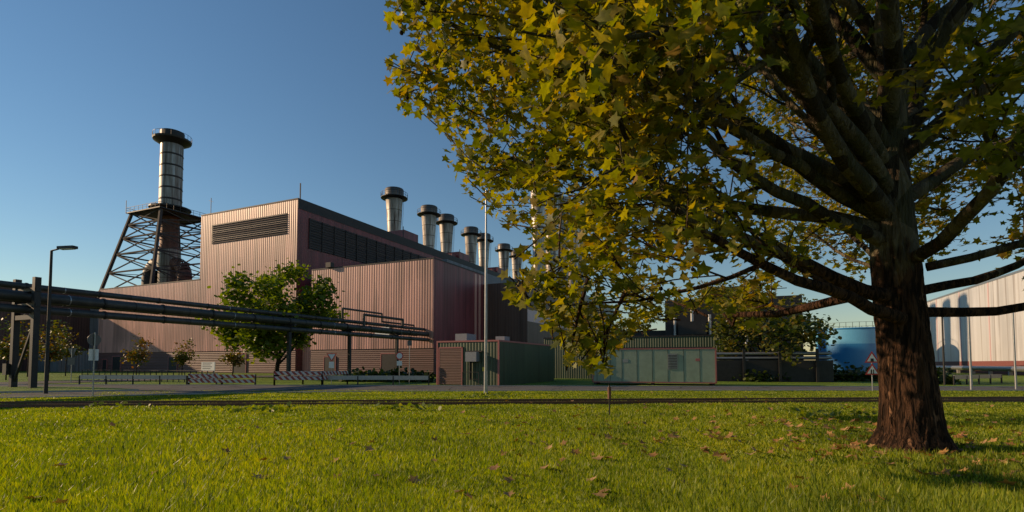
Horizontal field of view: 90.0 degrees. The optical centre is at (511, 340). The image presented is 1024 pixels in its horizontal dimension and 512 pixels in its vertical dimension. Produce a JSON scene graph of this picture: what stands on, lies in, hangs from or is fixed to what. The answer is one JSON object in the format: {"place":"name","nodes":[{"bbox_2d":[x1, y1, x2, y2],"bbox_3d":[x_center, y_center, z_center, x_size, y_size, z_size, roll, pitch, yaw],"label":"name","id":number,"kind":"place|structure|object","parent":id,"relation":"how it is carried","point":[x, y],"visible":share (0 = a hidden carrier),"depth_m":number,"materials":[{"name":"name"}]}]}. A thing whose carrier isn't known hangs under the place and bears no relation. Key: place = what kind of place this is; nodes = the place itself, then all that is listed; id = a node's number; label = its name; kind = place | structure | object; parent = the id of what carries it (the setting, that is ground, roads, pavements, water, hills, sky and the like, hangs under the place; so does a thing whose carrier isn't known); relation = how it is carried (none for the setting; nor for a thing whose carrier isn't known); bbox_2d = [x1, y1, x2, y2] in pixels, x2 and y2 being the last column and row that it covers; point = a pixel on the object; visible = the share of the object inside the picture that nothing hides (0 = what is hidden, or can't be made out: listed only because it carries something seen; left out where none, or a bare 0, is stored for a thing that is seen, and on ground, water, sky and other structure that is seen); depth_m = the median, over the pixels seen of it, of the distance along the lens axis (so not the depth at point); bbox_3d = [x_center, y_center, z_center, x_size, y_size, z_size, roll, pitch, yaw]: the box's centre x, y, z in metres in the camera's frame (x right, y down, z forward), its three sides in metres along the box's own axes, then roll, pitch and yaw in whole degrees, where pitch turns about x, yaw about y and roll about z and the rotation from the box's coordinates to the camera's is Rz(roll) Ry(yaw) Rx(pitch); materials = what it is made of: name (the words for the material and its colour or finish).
{"place":"outdoors","nodes":[
{"label":"outdoors","id":0,"kind":"place"},
{"bbox_2d":[0,374,1023,396],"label":"road","id":1,"kind":"structure","parent":0,"point":[183,389],"depth_m":32.35,"materials":[{"name":"grey asphalt"}]},
{"bbox_2d":[43,245,77,393],"bbox_3d":[-23.806,-1.078,26.954,1.590,7.800,0.300,0,-3,10],"label":"lamp post","id":2,"kind":"object","parent":1,"relation":"on","point":[47,349],"visible":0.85,"depth_m":27.00,"materials":[{"name":"metal"}]},
{"bbox_2d":[0,386,138,392],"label":"island grass","id":3,"kind":"structure","parent":1,"relation":"on","point":[18,389],"depth_m":29.12,"materials":[{"name":"plant"}]},
{"bbox_2d":[967,317,972,389],"bbox_3d":[27.600,0.701,30.857,0.129,4.600,0.129,-1,-3,22],"label":"pole","id":4,"kind":"object","parent":1,"relation":"on","point":[970,361],"visible":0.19,"depth_m":30.82,"materials":[{"name":"metal"}]},
{"bbox_2d":[1012,313,1017,388],"bbox_3d":[30.836,0.526,31.427,0.111,5.000,0.111,-1,-3,22],"label":"pole","id":5,"kind":"object","parent":1,"relation":"on","point":[1014,356],"visible":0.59,"depth_m":31.38,"materials":[{"name":"metal"}]},
{"bbox_2d":[0,371,1023,439],"bbox_3d":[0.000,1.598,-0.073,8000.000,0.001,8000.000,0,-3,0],"label":"ground","id":6,"kind":"structure","parent":0,"point":[1007,380],"depth_m":43.45,"materials":[{"name":"green plant"}]},
{"bbox_2d":[0,314,29,379],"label":"street tree leaves","id":7,"kind":"object","parent":6,"relation":"on","point":[6,348],"depth_m":49.90,"materials":[{"name":"green plant"}]},
{"bbox_2d":[9,321,46,376],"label":"street tree leaves","id":8,"kind":"object","parent":6,"relation":"on","point":[42,343],"depth_m":61.85,"materials":[{"name":"green plant"}]},
{"bbox_2d":[24,320,71,380],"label":"street tree leaves","id":9,"kind":"object","parent":6,"relation":"on","point":[54,356],"depth_m":47.77,"materials":[{"name":"green plant"}]},
{"bbox_2d":[0,287,99,371],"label":"halls","id":10,"kind":"object","parent":6,"relation":"on","point":[84,328],"visible":0.14,"depth_m":108.70,"materials":[{"name":"metal"}]},
{"bbox_2d":[67,347,76,382],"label":"road sign","id":11,"kind":"object","parent":6,"relation":"on","point":[71,360],"visible":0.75,"depth_m":42.07,"materials":[{"name":"red paint"}]},
{"bbox_2d":[54,326,91,375],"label":"street tree leaves","id":12,"kind":"object","parent":6,"relation":"on","point":[68,354],"depth_m":66.02,"materials":[{"name":"green plant"}]},
{"bbox_2d":[87,333,100,396],"bbox_3d":[-20.146,1.170,24.662,0.080,3.100,0.600,-1,-3,22],"label":"verge sign","id":13,"kind":"object","parent":6,"relation":"on","point":[94,339],"visible":0.97,"depth_m":24.66,"materials":[{"name":"grey metal"}]},
{"bbox_2d":[120,333,154,374],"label":"street tree leaves","id":14,"kind":"object","parent":6,"relation":"on","point":[140,356],"depth_m":61.80,"materials":[{"name":"green plant"}]},
{"bbox_2d":[170,338,199,374],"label":"street tree leaves","id":15,"kind":"object","parent":6,"relation":"on","point":[179,357],"depth_m":61.82,"materials":[{"name":"green plant"}]},
{"bbox_2d":[201,362,214,373],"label":"info board","id":16,"kind":"object","parent":6,"relation":"on","point":[208,366],"visible":0.74,"depth_m":46.90,"materials":[{"name":"white metal"}]},
{"bbox_2d":[0,277,429,387],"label":"pipe bridge","id":17,"kind":"structure","parent":6,"relation":"on","point":[32,297],"depth_m":38.24,"materials":[{"name":"metal"}]},
{"bbox_2d":[216,346,246,374],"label":"street tree leaves","id":18,"kind":"object","parent":6,"relation":"on","point":[230,358],"depth_m":59.61,"materials":[{"name":"green plant"}]},
{"bbox_2d":[188,371,347,384],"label":"guard barriers","id":19,"kind":"object","parent":6,"relation":"on","point":[209,378],"visible":0.94,"depth_m":37.95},
{"bbox_2d":[195,258,349,375],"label":"plant","id":20,"kind":"object","parent":6,"relation":"on","point":[257,342],"depth_m":52.59,"materials":[{"name":"green plant"}]},
{"bbox_2d":[327,352,336,383],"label":"yield sign","id":21,"kind":"object","parent":6,"relation":"on","point":[331,355],"visible":1,"depth_m":40.91,"materials":[{"name":"white metal"}]},
{"bbox_2d":[97,183,615,374],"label":"power plant","id":22,"kind":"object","parent":6,"relation":"on","point":[437,295],"visible":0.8,"depth_m":86.26,"materials":[{"name":"metal"}]},
{"bbox_2d":[99,128,204,290],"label":"stack tower","id":23,"kind":"structure","parent":22,"relation":"on","point":[169,213],"depth_m":124.37,"materials":[{"name":"metal"}]},
{"bbox_2d":[381,186,528,281],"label":"chimneys","id":24,"kind":"object","parent":22,"relation":"on","point":[394,197],"visible":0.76,"depth_m":147.04,"materials":[{"name":"metal"}]},
{"bbox_2d":[396,352,402,383],"bbox_3d":[-8.668,2.141,39.434,0.600,2.500,0.080,0,-3,0],"label":"round sign","id":25,"kind":"object","parent":6,"relation":"on","point":[399,356],"visible":1,"depth_m":39.43,"materials":[{"name":"white metal"}]},
{"bbox_2d":[407,341,411,383],"bbox_3d":[-8.000,1.714,39.958,0.360,3.400,0.070,0,-3,0],"label":"pole","id":26,"kind":"object","parent":6,"relation":"on","point":[409,343],"visible":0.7,"depth_m":39.98,"materials":[{"name":"grey metal"}]},
{"bbox_2d":[0,391,877,418],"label":"lawn weeds","id":27,"kind":"object","parent":6,"relation":"on","point":[794,409],"visible":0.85,"depth_m":16.85,"materials":[{"name":"green plant"}]},
{"bbox_2d":[484,190,488,392],"bbox_3d":[-1.400,-2.732,28.223,0.260,11.220,1.560,0,-3,0],"label":"pole","id":28,"kind":"object","parent":6,"relation":"on","point":[485,366],"visible":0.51,"depth_m":27.42,"materials":[{"name":"metal"}]},
{"bbox_2d":[436,334,553,384],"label":"green shed","id":29,"kind":"structure","parent":6,"relation":"on","point":[460,360],"depth_m":38.49,"materials":[{"name":"red"}]},
{"bbox_2d":[0,389,1023,511],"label":"lawn","id":30,"kind":"structure","parent":6,"relation":"on","point":[192,463],"depth_m":8.20,"materials":[{"name":"green plant"}]},
{"bbox_2d":[383,0,1023,453],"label":"plane tree","id":31,"kind":"object","parent":30,"relation":"on","point":[683,40],"depth_m":8.02,"materials":[{"name":"green plant"}]},
{"bbox_2d":[0,396,1023,407],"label":"rail track","id":32,"kind":"structure","parent":6,"relation":"on","point":[10,404],"depth_m":20.37,"materials":[{"name":"metal"}]},
{"bbox_2d":[0,384,1023,398],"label":"road kerb","id":33,"kind":"structure","parent":6,"relation":"on","point":[493,390],"depth_m":29.95,"materials":[{"name":"concrete"}]},
{"bbox_2d":[23,392,1023,503],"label":"fallen leaves","id":34,"kind":"object","parent":6,"relation":"on","point":[855,445],"visible":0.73,"depth_m":9.16,"materials":[{"name":"brown plant"}]},
{"bbox_2d":[78,370,1002,384],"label":"guard rails","id":35,"kind":"object","parent":6,"relation":"on","point":[87,376],"visible":0.84,"depth_m":38.66,"materials":[{"name":"grey metal"}]},
{"bbox_2d":[483,183,602,343],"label":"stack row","id":36,"kind":"object","parent":6,"relation":"on","point":[513,322],"visible":0.12,"depth_m":85.73,"materials":[{"name":"metal"}]},
{"bbox_2d":[543,334,732,378],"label":"green workshop","id":37,"kind":"structure","parent":6,"relation":"on","point":[577,372],"depth_m":52.47,"materials":[{"name":"metal"}]},
{"bbox_2d":[336,359,960,384],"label":"roadside bushes","id":38,"kind":"object","parent":6,"relation":"on","point":[843,375],"visible":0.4,"depth_m":45.05,"materials":[{"name":"green plant"}]},
{"bbox_2d":[592,347,716,385],"bbox_3d":[10.835,1.975,39.407,8.950,2.830,2.680,-1,-3,17],"label":"green container","id":39,"kind":"object","parent":6,"relation":"on","point":[652,365],"visible":0.77,"depth_m":37.99,"materials":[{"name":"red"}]},
{"bbox_2d":[703,277,841,368],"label":"tree","id":40,"kind":"object","parent":6,"relation":"on","point":[775,328],"depth_m":45.53,"materials":[{"name":"green plant"}]},
{"bbox_2d":[717,348,833,381],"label":"pipe rack shed","id":41,"kind":"structure","parent":6,"relation":"on","point":[732,364],"depth_m":45.16,"materials":[{"name":"metal"}]},
{"bbox_2d":[816,321,876,371],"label":"blue tank","id":42,"kind":"object","parent":6,"relation":"on","point":[855,346],"visible":0.41,"depth_m":94.83,"materials":[{"name":"metal"}]},
{"bbox_2d":[865,351,877,390],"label":"warning signs","id":43,"kind":"object","parent":6,"relation":"on","point":[872,369],"visible":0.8,"depth_m":29.72,"materials":[{"name":"metal"}]},
{"bbox_2d":[941,317,945,384],"bbox_3d":[31.641,0.463,38.419,1.570,5.760,0.240,0,-3,0],"label":"pole","id":44,"kind":"object","parent":6,"relation":"on","point":[944,376],"visible":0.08,"depth_m":38.35,"materials":[{"name":"metal"}]},
{"bbox_2d":[927,269,1023,375],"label":"white hall","id":45,"kind":"structure","parent":6,"relation":"on","point":[991,344],"depth_m":80.96,"materials":[{"name":"metal"}]},
{"bbox_2d":[0,0,1023,355],"label":"sky","id":46,"kind":"structure","parent":0,"point":[272,97],"materials":[{"name":"blue"}]},
{"bbox_2d":[399,24,1016,350],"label":"plane tree seed balls","id":47,"kind":"object","parent":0,"point":[680,71],"visible":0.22,"depth_m":6.42,"materials":[{"name":"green plant"}]},
{"bbox_2d":[627,286,803,355],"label":"industrial building","id":48,"kind":"structure","parent":0,"point":[691,324],"depth_m":77.78,"materials":[{"name":"metal"}]},
{"label":"bare soil in the lawn","id":49,"kind":"structure","parent":0,"visible":0},
{"bbox_2d":[607,384,610,414],"bbox_3d":[2.900,1.790,15.235,0.105,1.005,0.110,0,-3,0],"label":"post","id":50,"kind":"object","parent":49,"relation":"on","point":[609,392],"visible":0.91,"depth_m":15.20,"materials":[{"name":"metal"}]}
]}

